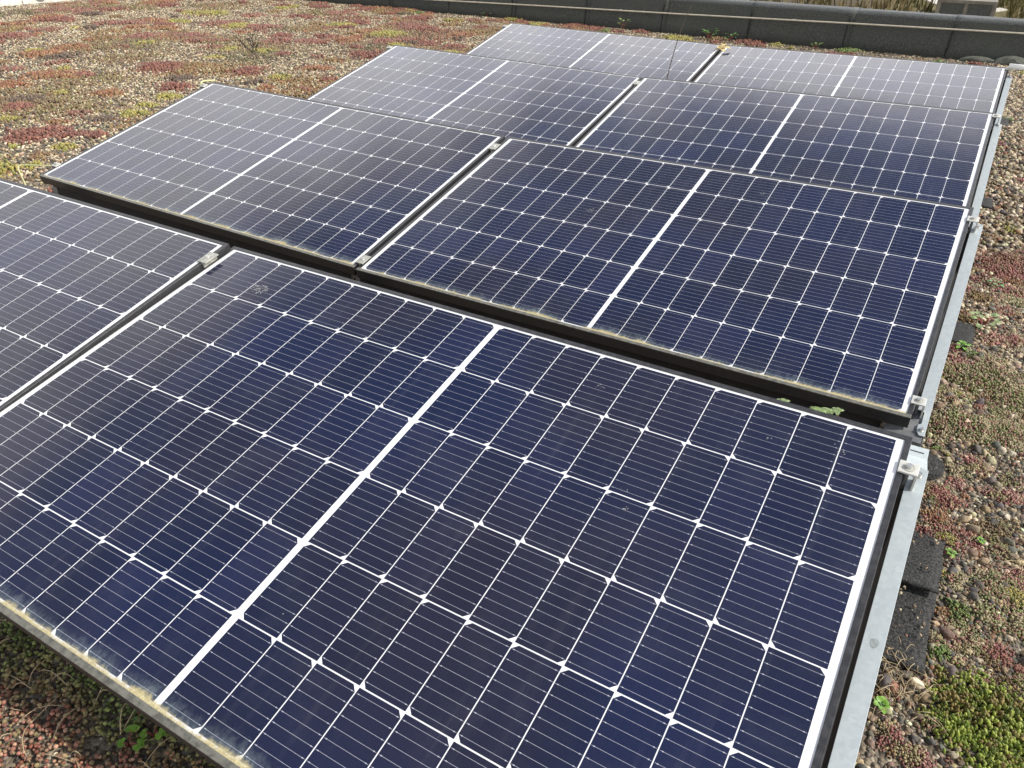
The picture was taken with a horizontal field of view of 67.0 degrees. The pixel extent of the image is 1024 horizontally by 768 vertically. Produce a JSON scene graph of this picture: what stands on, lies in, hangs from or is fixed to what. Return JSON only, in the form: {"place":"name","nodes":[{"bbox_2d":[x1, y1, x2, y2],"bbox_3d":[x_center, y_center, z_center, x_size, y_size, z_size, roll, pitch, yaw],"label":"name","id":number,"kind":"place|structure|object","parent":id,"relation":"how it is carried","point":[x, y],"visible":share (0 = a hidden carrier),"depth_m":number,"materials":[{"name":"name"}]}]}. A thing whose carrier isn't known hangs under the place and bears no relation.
{"place":"outdoors","nodes":[
{"label":"outdoors","id":0,"kind":"place"},
{"bbox_2d":[0,619,214,767],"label":"front gravel","id":1,"kind":"structure","parent":0,"point":[87,753],"depth_m":1.37,"materials":[{"name":"stone"}]},
{"bbox_2d":[0,0,1002,279],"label":"field gravel","id":2,"kind":"structure","parent":0,"point":[68,32],"depth_m":7.34,"materials":[{"name":"beige gravel"}]},
{"bbox_2d":[0,0,1023,767],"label":"ground","id":3,"kind":"structure","parent":0,"point":[102,744],"depth_m":1.47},
{"bbox_2d":[0,0,65,6],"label":"roof kerb","id":4,"kind":"structure","parent":3,"relation":"on","point":[10,2],"depth_m":10.41,"materials":[{"name":"concrete"}]},
{"bbox_2d":[51,186,58,194],"bbox_3d":[-1.403,-1.468,4.336,0.100,0.343,5.900,18,36,25],"label":"base rail","id":5,"kind":"object","parent":3,"relation":"on","point":[55,190],"depth_m":3.42,"materials":[{"name":"grey metal"}]},
{"bbox_2d":[17,164,51,184],"bbox_3d":[-2.134,-0.880,3.420,0.148,0.147,0.206,14,34,20],"label":"earth cable","id":6,"kind":"object","parent":5,"relation":"on","point":[28,165],"visible":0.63,"depth_m":3.43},
{"bbox_2d":[51,162,60,167],"bbox_3d":[-2.020,-0.957,3.446,0.033,0.061,0.029,19,49,24],"label":"end clamp","id":7,"kind":"object","parent":5,"relation":"attached to","point":[55,164],"visible":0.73,"depth_m":3.43,"materials":[{"name":"metal"}]},
{"bbox_2d":[0,617,217,767],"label":"bead sedum","id":8,"kind":"object","parent":3,"relation":"on","point":[42,684],"visible":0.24,"depth_m":1.36,"materials":[{"name":"red plant"}]},
{"bbox_2d":[117,724,144,750],"bbox_3d":[-0.649,0.612,1.326,0.057,0.020,0.044,18,36,25],"label":"clover","id":9,"kind":"object","parent":3,"relation":"on","point":[139,744],"visible":1,"depth_m":1.32,"materials":[{"name":"green plant"}]},
{"bbox_2d":[130,709,144,719],"bbox_3d":[-0.658,0.584,1.375,0.032,0.016,0.028,-25,40,-36],"label":"moss sprig","id":10,"kind":"object","parent":3,"relation":"on","point":[135,718],"visible":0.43,"depth_m":1.37,"materials":[{"name":"green plant"}]},
{"bbox_2d":[140,725,165,739],"bbox_3d":[-0.616,0.604,1.341,0.046,0.023,0.046,18,36,25],"label":"clover","id":11,"kind":"object","parent":3,"relation":"on","point":[157,736],"visible":0.66,"depth_m":1.33,"materials":[{"name":"green plant"}]},
{"bbox_2d":[0,0,489,118],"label":"pinkish sedum","id":12,"kind":"object","parent":3,"relation":"on","point":[146,34],"visible":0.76,"depth_m":8.32,"materials":[{"name":"pink plant"}]},
{"bbox_2d":[234,31,260,52],"bbox_3d":[-2.501,-3.212,7.290,0.176,0.197,0.236,-26,41,-37],"label":"dry shrub","id":13,"kind":"object","parent":3,"relation":"on","point":[250,43],"visible":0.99,"depth_m":7.29,"materials":[{"name":"beige plant"}]},
{"bbox_2d":[0,5,608,123],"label":"dark sedum","id":14,"kind":"object","parent":3,"relation":"on","point":[108,117],"visible":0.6,"depth_m":7.17,"materials":[{"name":"brown plant"}]},
{"bbox_2d":[0,0,716,188],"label":"orange sedum","id":15,"kind":"object","parent":3,"relation":"on","point":[67,73],"visible":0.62,"depth_m":6.77,"materials":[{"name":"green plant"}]},
{"bbox_2d":[0,0,786,160],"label":"brown sedum","id":16,"kind":"object","parent":3,"relation":"on","point":[38,154],"visible":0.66,"depth_m":7.30,"materials":[{"name":"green plant"}]},
{"bbox_2d":[54,186,880,427],"bbox_3d":[-0.547,-0.345,2.719,3.443,0.167,0.003,18,36,25],"label":"skirt plate","id":17,"kind":"object","parent":3,"relation":"on","point":[267,252],"visible":0.11,"depth_m":2.49,"materials":[{"name":"black plastic"}]},
{"bbox_2d":[0,0,995,192],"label":"red sedum","id":18,"kind":"object","parent":3,"relation":"on","point":[33,133],"visible":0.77,"depth_m":7.82,"materials":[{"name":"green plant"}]},
{"bbox_2d":[0,542,1023,767],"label":"dead stems","id":19,"kind":"object","parent":3,"relation":"on","point":[891,672],"visible":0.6,"depth_m":1.43,"materials":[{"name":"plant"}]},
{"bbox_2d":[0,4,1023,177],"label":"yellow sedum","id":20,"kind":"object","parent":3,"relation":"on","point":[124,114],"visible":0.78,"depth_m":7.39,"materials":[{"name":"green plant"}]},
{"bbox_2d":[309,0,1023,59],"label":"parapet","id":21,"kind":"structure","parent":3,"relation":"on","point":[948,44],"depth_m":8.34,"materials":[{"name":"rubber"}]},
{"bbox_2d":[432,0,1023,33],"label":"lightning wire","id":22,"kind":"object","parent":21,"relation":"attached to","point":[744,17],"visible":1,"depth_m":8.40,"materials":[{"name":"metal"}]},
{"bbox_2d":[666,7,690,78],"bbox_3d":[0.948,-1.825,4.600,0.132,0.771,0.016,12,33,16],"label":"dry stalk","id":23,"kind":"object","parent":3,"relation":"on","point":[675,46],"visible":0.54,"depth_m":4.51,"materials":[{"name":"brown plant"}]},
{"bbox_2d":[701,28,718,38],"bbox_3d":[2.201,-3.895,8.604,0.209,0.119,0.222,18,36,25],"label":"weed","id":24,"kind":"object","parent":3,"relation":"on","point":[708,31],"visible":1,"depth_m":8.60,"materials":[{"name":"green plant"}]},
{"bbox_2d":[414,10,1023,70],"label":"green sedum","id":25,"kind":"object","parent":3,"relation":"on","point":[846,49],"visible":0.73,"depth_m":8.02,"materials":[{"name":"green plant"}]},
{"bbox_2d":[778,398,832,413],"bbox_3d":[0.716,0.096,1.905,0.150,0.094,0.176,18,36,25],"label":"herb","id":26,"kind":"object","parent":3,"relation":"on","point":[824,410],"visible":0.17,"depth_m":1.91,"materials":[{"name":"green plant"}]},
{"bbox_2d":[829,407,843,416],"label":"herb","id":27,"kind":"object","parent":3,"relation":"on","point":[837,410],"visible":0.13,"depth_m":1.84,"materials":[{"name":"green plant"}]},
{"bbox_2d":[874,696,889,713],"bbox_3d":[0.674,0.584,1.411,0.029,0.015,0.038,18,36,25],"label":"weed","id":28,"kind":"object","parent":3,"relation":"on","point":[880,700],"visible":1,"depth_m":1.41,"materials":[{"name":"green plant"}]},
{"bbox_2d":[882,582,936,675],"bbox_3d":[0.768,0.465,1.607,0.190,0.012,0.280,18,36,25],"label":"felt strip","id":29,"kind":"object","parent":3,"relation":"on","point":[907,620],"visible":0.38,"depth_m":1.55,"materials":[{"name":"rubber"}]},
{"bbox_2d":[885,534,947,652],"bbox_3d":[0.844,0.431,1.627,0.113,0.021,0.403,18,36,25],"label":"felt grit","id":30,"kind":"object","parent":29,"relation":"on","point":[904,587],"visible":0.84,"depth_m":1.62,"materials":[{"name":"gravel"}]},
{"bbox_2d":[901,531,945,594],"bbox_3d":[0.856,0.374,1.725,0.190,0.027,0.198,18,36,25],"label":"felt strip","id":31,"kind":"object","parent":29,"relation":"on","point":[923,551],"visible":0.43,"depth_m":1.69,"materials":[{"name":"fabric"}]},
{"bbox_2d":[821,84,1003,767],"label":"base rail","id":32,"kind":"object","parent":3,"relation":"on","point":[899,495],"visible":0.06,"depth_m":2.17,"materials":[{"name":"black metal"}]},
{"bbox_2d":[822,467,928,767],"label":"side rail","id":33,"kind":"object","parent":32,"relation":"attached to","point":[843,746],"visible":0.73,"depth_m":1.19,"materials":[{"name":"metal"}]},
{"bbox_2d":[897,460,920,490],"bbox_3d":[0.699,0.164,1.372,0.033,0.061,0.029,18,47,25],"label":"end clamp","id":34,"kind":"object","parent":33,"relation":"attached to","point":[906,468],"visible":1,"depth_m":1.36,"materials":[{"name":"metal"}]},
{"bbox_2d":[900,445,928,483],"bbox_3d":[0.751,0.277,1.536,0.051,0.336,0.178,18,36,25],"label":"support bracket","id":35,"kind":"object","parent":32,"relation":"attached to","point":[916,457],"visible":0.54,"depth_m":1.50,"materials":[{"name":"metal"}]},
{"bbox_2d":[884,223,982,451],"bbox_3d":[1.222,-0.146,2.242,0.091,0.158,1.043,18,49,26],"label":"side rail","id":36,"kind":"object","parent":32,"relation":"attached to","point":[916,429],"visible":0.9,"depth_m":2.10,"materials":[{"name":"metal"}]},
{"bbox_2d":[911,395,926,418],"bbox_3d":[1.008,0.058,1.926,0.033,0.061,0.029,18,49,26],"label":"end clamp","id":37,"kind":"object","parent":36,"relation":"attached to","point":[917,401],"visible":1,"depth_m":1.91,"materials":[{"name":"metal"}]},
{"bbox_2d":[967,216,979,233],"bbox_3d":[1.460,-0.504,2.459,0.033,0.061,0.029,17,49,26],"label":"end clamp","id":38,"kind":"object","parent":36,"relation":"attached to","point":[972,219],"visible":1,"depth_m":2.44,"materials":[{"name":"metal"}]},
{"bbox_2d":[943,222,973,310],"bbox_3d":[1.510,-0.390,2.619,0.051,0.336,0.178,18,36,25],"label":"support bracket","id":39,"kind":"object","parent":32,"relation":"attached to","point":[962,252],"visible":0.2,"depth_m":2.54,"materials":[{"name":"metal"}]},
{"bbox_2d":[970,123,1001,222],"bbox_3d":[1.997,-0.846,3.358,0.091,0.158,1.043,17,48,25],"label":"side rail","id":40,"kind":"object","parent":32,"relation":"attached to","point":[978,195],"visible":0.41,"depth_m":3.34,"materials":[{"name":"metal"}]},
{"bbox_2d":[992,114,1000,125],"bbox_3d":[2.249,-1.227,3.603,0.033,0.061,0.029,17,48,25],"label":"end clamp","id":41,"kind":"object","parent":40,"relation":"attached to","point":[996,116],"visible":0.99,"depth_m":3.59,"materials":[{"name":"metal"}]},
{"bbox_2d":[993,76,1012,123],"bbox_3d":[2.769,-1.516,4.478,0.091,0.158,1.043,17,48,25],"label":"side rail","id":42,"kind":"object","parent":32,"relation":"attached to","point":[1002,101],"visible":0.39,"depth_m":4.54,"materials":[{"name":"metal"}]},
{"bbox_3d":[2.280,-1.089,3.741,0.051,0.336,0.178,18,36,25],"label":"support bracket","id":43,"kind":"object","parent":32,"relation":"attached to","visible":0},
{"bbox_2d":[574,77,994,206],"bbox_3d":[1.249,-1.163,3.690,1.755,0.036,1.040,17,48,25],"label":"solar panel","id":44,"kind":"object","parent":43,"relation":"on","point":[929,153],"visible":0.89,"depth_m":3.66,"materials":[{"name":"blue glass"}]},
{"bbox_2d":[918,452,943,479],"bbox_3d":[1.071,0.204,2.023,0.112,0.028,0.112,18,36,25],"label":"rubber foot","id":45,"kind":"object","parent":3,"relation":"on","point":[935,466],"visible":0.29,"depth_m":2.00},
{"bbox_2d":[855,265,1023,767],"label":"gravel stones","id":46,"kind":"object","parent":3,"relation":"on","point":[951,669],"visible":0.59,"depth_m":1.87,"materials":[{"name":"brown gravel"}]},
{"bbox_2d":[873,117,1023,767],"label":"mixed sedum","id":47,"kind":"object","parent":3,"relation":"on","point":[1010,266],"visible":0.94,"depth_m":1.96,"materials":[{"name":"green plant"}]},
{"bbox_2d":[945,548,956,557],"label":"weed","id":48,"kind":"object","parent":3,"relation":"on","point":[951,552],"visible":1,"depth_m":1.74,"materials":[{"name":"green plant"}]},
{"bbox_2d":[951,322,974,344],"bbox_3d":[1.502,-0.188,2.683,0.180,0.011,0.166,18,36,25],"label":"felt strip","id":49,"kind":"object","parent":3,"relation":"on","point":[964,332],"visible":0.33,"depth_m":2.65,"materials":[{"name":"fabric"}]},
{"bbox_2d":[956,340,971,349],"bbox_3d":[1.503,-0.125,2.574,0.048,0.022,0.046,18,36,25],"label":"weed","id":50,"kind":"object","parent":3,"relation":"on","point":[962,345],"visible":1,"depth_m":2.58,"materials":[{"name":"green plant"}]},
{"bbox_2d":[909,651,1023,767],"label":"sedum cushion","id":51,"kind":"object","parent":3,"relation":"on","point":[994,747],"visible":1,"depth_m":1.38,"materials":[{"name":"green plant"}]},
{"bbox_2d":[977,536,985,543],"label":"weed","id":52,"kind":"object","parent":3,"relation":"on","point":[980,538],"visible":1,"depth_m":1.78,"materials":[{"name":"green plant"}]},
{"bbox_2d":[969,311,1000,327],"bbox_3d":[1.657,-0.223,2.712,0.107,0.048,0.115,18,36,25],"label":"weed","id":53,"kind":"object","parent":3,"relation":"on","point":[986,321],"visible":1,"depth_m":2.72,"materials":[{"name":"green plant"}]},
{"bbox_2d":[981,197,992,208],"bbox_3d":[2.326,-0.926,3.902,0.178,0.013,0.154,18,36,25],"label":"felt strip","id":54,"kind":"object","parent":3,"relation":"on","point":[987,202],"visible":0.31,"depth_m":3.85,"materials":[{"name":"fabric"}]},
{"bbox_2d":[959,55,1023,65],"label":"felt offcut","id":55,"kind":"object","parent":3,"relation":"on","point":[1007,60],"visible":0.88,"depth_m":7.47,"materials":[{"name":"grey fabric"}]},
{"bbox_2d":[987,278,1003,286],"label":"weed","id":56,"kind":"object","parent":3,"relation":"on","point":[994,283],"visible":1,"depth_m":3.02,"materials":[{"name":"green plant"}]},
{"bbox_2d":[973,64,1023,265],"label":"coarse gravel","id":57,"kind":"structure","parent":3,"relation":"on","point":[1009,135],"depth_m":4.17,"materials":[{"name":"beige gravel"}]},
{"bbox_2d":[1000,118,1008,125],"bbox_3d":[3.363,-1.835,5.404,0.188,0.017,0.238,18,36,25],"label":"felt strip","id":58,"kind":"object","parent":3,"relation":"on","point":[1004,121],"visible":0.23,"depth_m":5.40,"materials":[{"name":"fabric"}]},
{"bbox_2d":[750,0,1023,18],"bbox_3d":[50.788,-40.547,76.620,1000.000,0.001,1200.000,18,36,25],"label":"field","id":59,"kind":"structure","parent":0,"point":[999,14],"depth_m":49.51,"materials":[{"name":"green plant"}]},
{"bbox_2d":[934,0,997,16],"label":"vent housing","id":60,"kind":"object","parent":59,"relation":"on","point":[975,7],"visible":0.66,"depth_m":43.08,"materials":[{"name":"metal"}]},
{"bbox_2d":[924,0,1007,11],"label":"path","id":61,"kind":"structure","parent":0,"point":[999,9],"depth_m":48.17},
{"bbox_2d":[1008,63,1023,69],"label":"white pipe","id":62,"kind":"object","parent":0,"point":[1016,66],"visible":1,"depth_m":4.68,"materials":[{"name":"white plastic"}]},
{"bbox_3d":[0.092,-0.986,3.602,0.100,0.343,5.900,18,36,25],"label":"base rail","id":63,"kind":"object","parent":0,"visible":0},
{"bbox_2d":[0,178,230,409],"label":"solar panel","id":64,"kind":"object","parent":63,"relation":"on","point":[77,277],"visible":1,"depth_m":2.10,"materials":[{"name":"blue glass"}]},
{"bbox_2d":[39,82,504,275],"bbox_3d":[-1.045,-0.968,3.338,1.755,0.037,1.040,19,49,24],"label":"solar panel","id":65,"kind":"object","parent":63,"relation":"on","point":[338,187],"visible":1,"depth_m":3.24,"materials":[{"name":"blue glass"}]},
{"bbox_2d":[355,255,370,265],"bbox_3d":[-0.514,-0.421,2.687,0.033,0.039,0.048,18,49,26],"label":"clamp","id":66,"kind":"object","parent":63,"relation":"attached to","point":[363,259],"visible":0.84,"depth_m":2.67,"materials":[{"name":"metal"}]},
{"bbox_2d":[0,246,912,767],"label":"solar panel","id":67,"kind":"object","parent":63,"relation":"on","point":[258,510],"visible":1,"depth_m":1.34,"materials":[{"name":"blue glass"}]},
{"bbox_2d":[197,252,217,267],"bbox_3d":[-0.823,-0.333,2.106,0.033,0.039,0.048,18,47,25],"label":"clamp","id":68,"kind":"object","parent":67,"relation":"attached to","point":[207,259],"visible":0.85,"depth_m":2.09,"materials":[{"name":"metal"}]},
{"bbox_2d":[307,45,641,145],"bbox_3d":[-0.277,-1.654,4.446,1.755,0.035,1.040,19,49,25],"label":"solar panel","id":69,"kind":"object","parent":63,"relation":"on","point":[554,104],"visible":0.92,"depth_m":4.42,"materials":[{"name":"blue glass"}]},
{"bbox_2d":[488,143,499,151],"bbox_3d":[-0.072,-0.975,3.217,0.033,0.039,0.048,17,49,26],"label":"clamp","id":70,"kind":"object","parent":63,"relation":"attached to","point":[493,146],"visible":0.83,"depth_m":3.20,"materials":[{"name":"metal"}]},
{"bbox_2d":[466,23,720,81],"bbox_3d":[0.488,-2.322,5.559,1.755,0.037,1.040,18,48,25],"label":"solar panel","id":71,"kind":"object","parent":63,"relation":"on","point":[640,56],"visible":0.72,"depth_m":5.62,"materials":[{"name":"blue glass"}]},
{"bbox_2d":[713,44,730,51],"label":"dead leaf","id":72,"kind":"object","parent":71,"relation":"on","point":[722,47],"visible":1,"depth_m":5.41,"materials":[{"name":"yellow plant"}]},
{"bbox_2d":[356,137,973,427],"bbox_3d":[0.480,-0.468,2.584,1.755,0.037,1.040,18,49,26],"label":"solar panel","id":73,"kind":"object","parent":63,"relation":"on","point":[830,296],"visible":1,"depth_m":2.46,"materials":[{"name":"blue glass"}]},
{"bbox_2d":[693,45,1007,112],"bbox_3d":[2.022,-1.835,4.811,1.755,0.035,1.040,17,48,25],"label":"solar panel","id":74,"kind":"object","parent":63,"relation":"on","point":[950,85],"visible":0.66,"depth_m":4.87,"materials":[{"name":"blue glass"}]}
]}

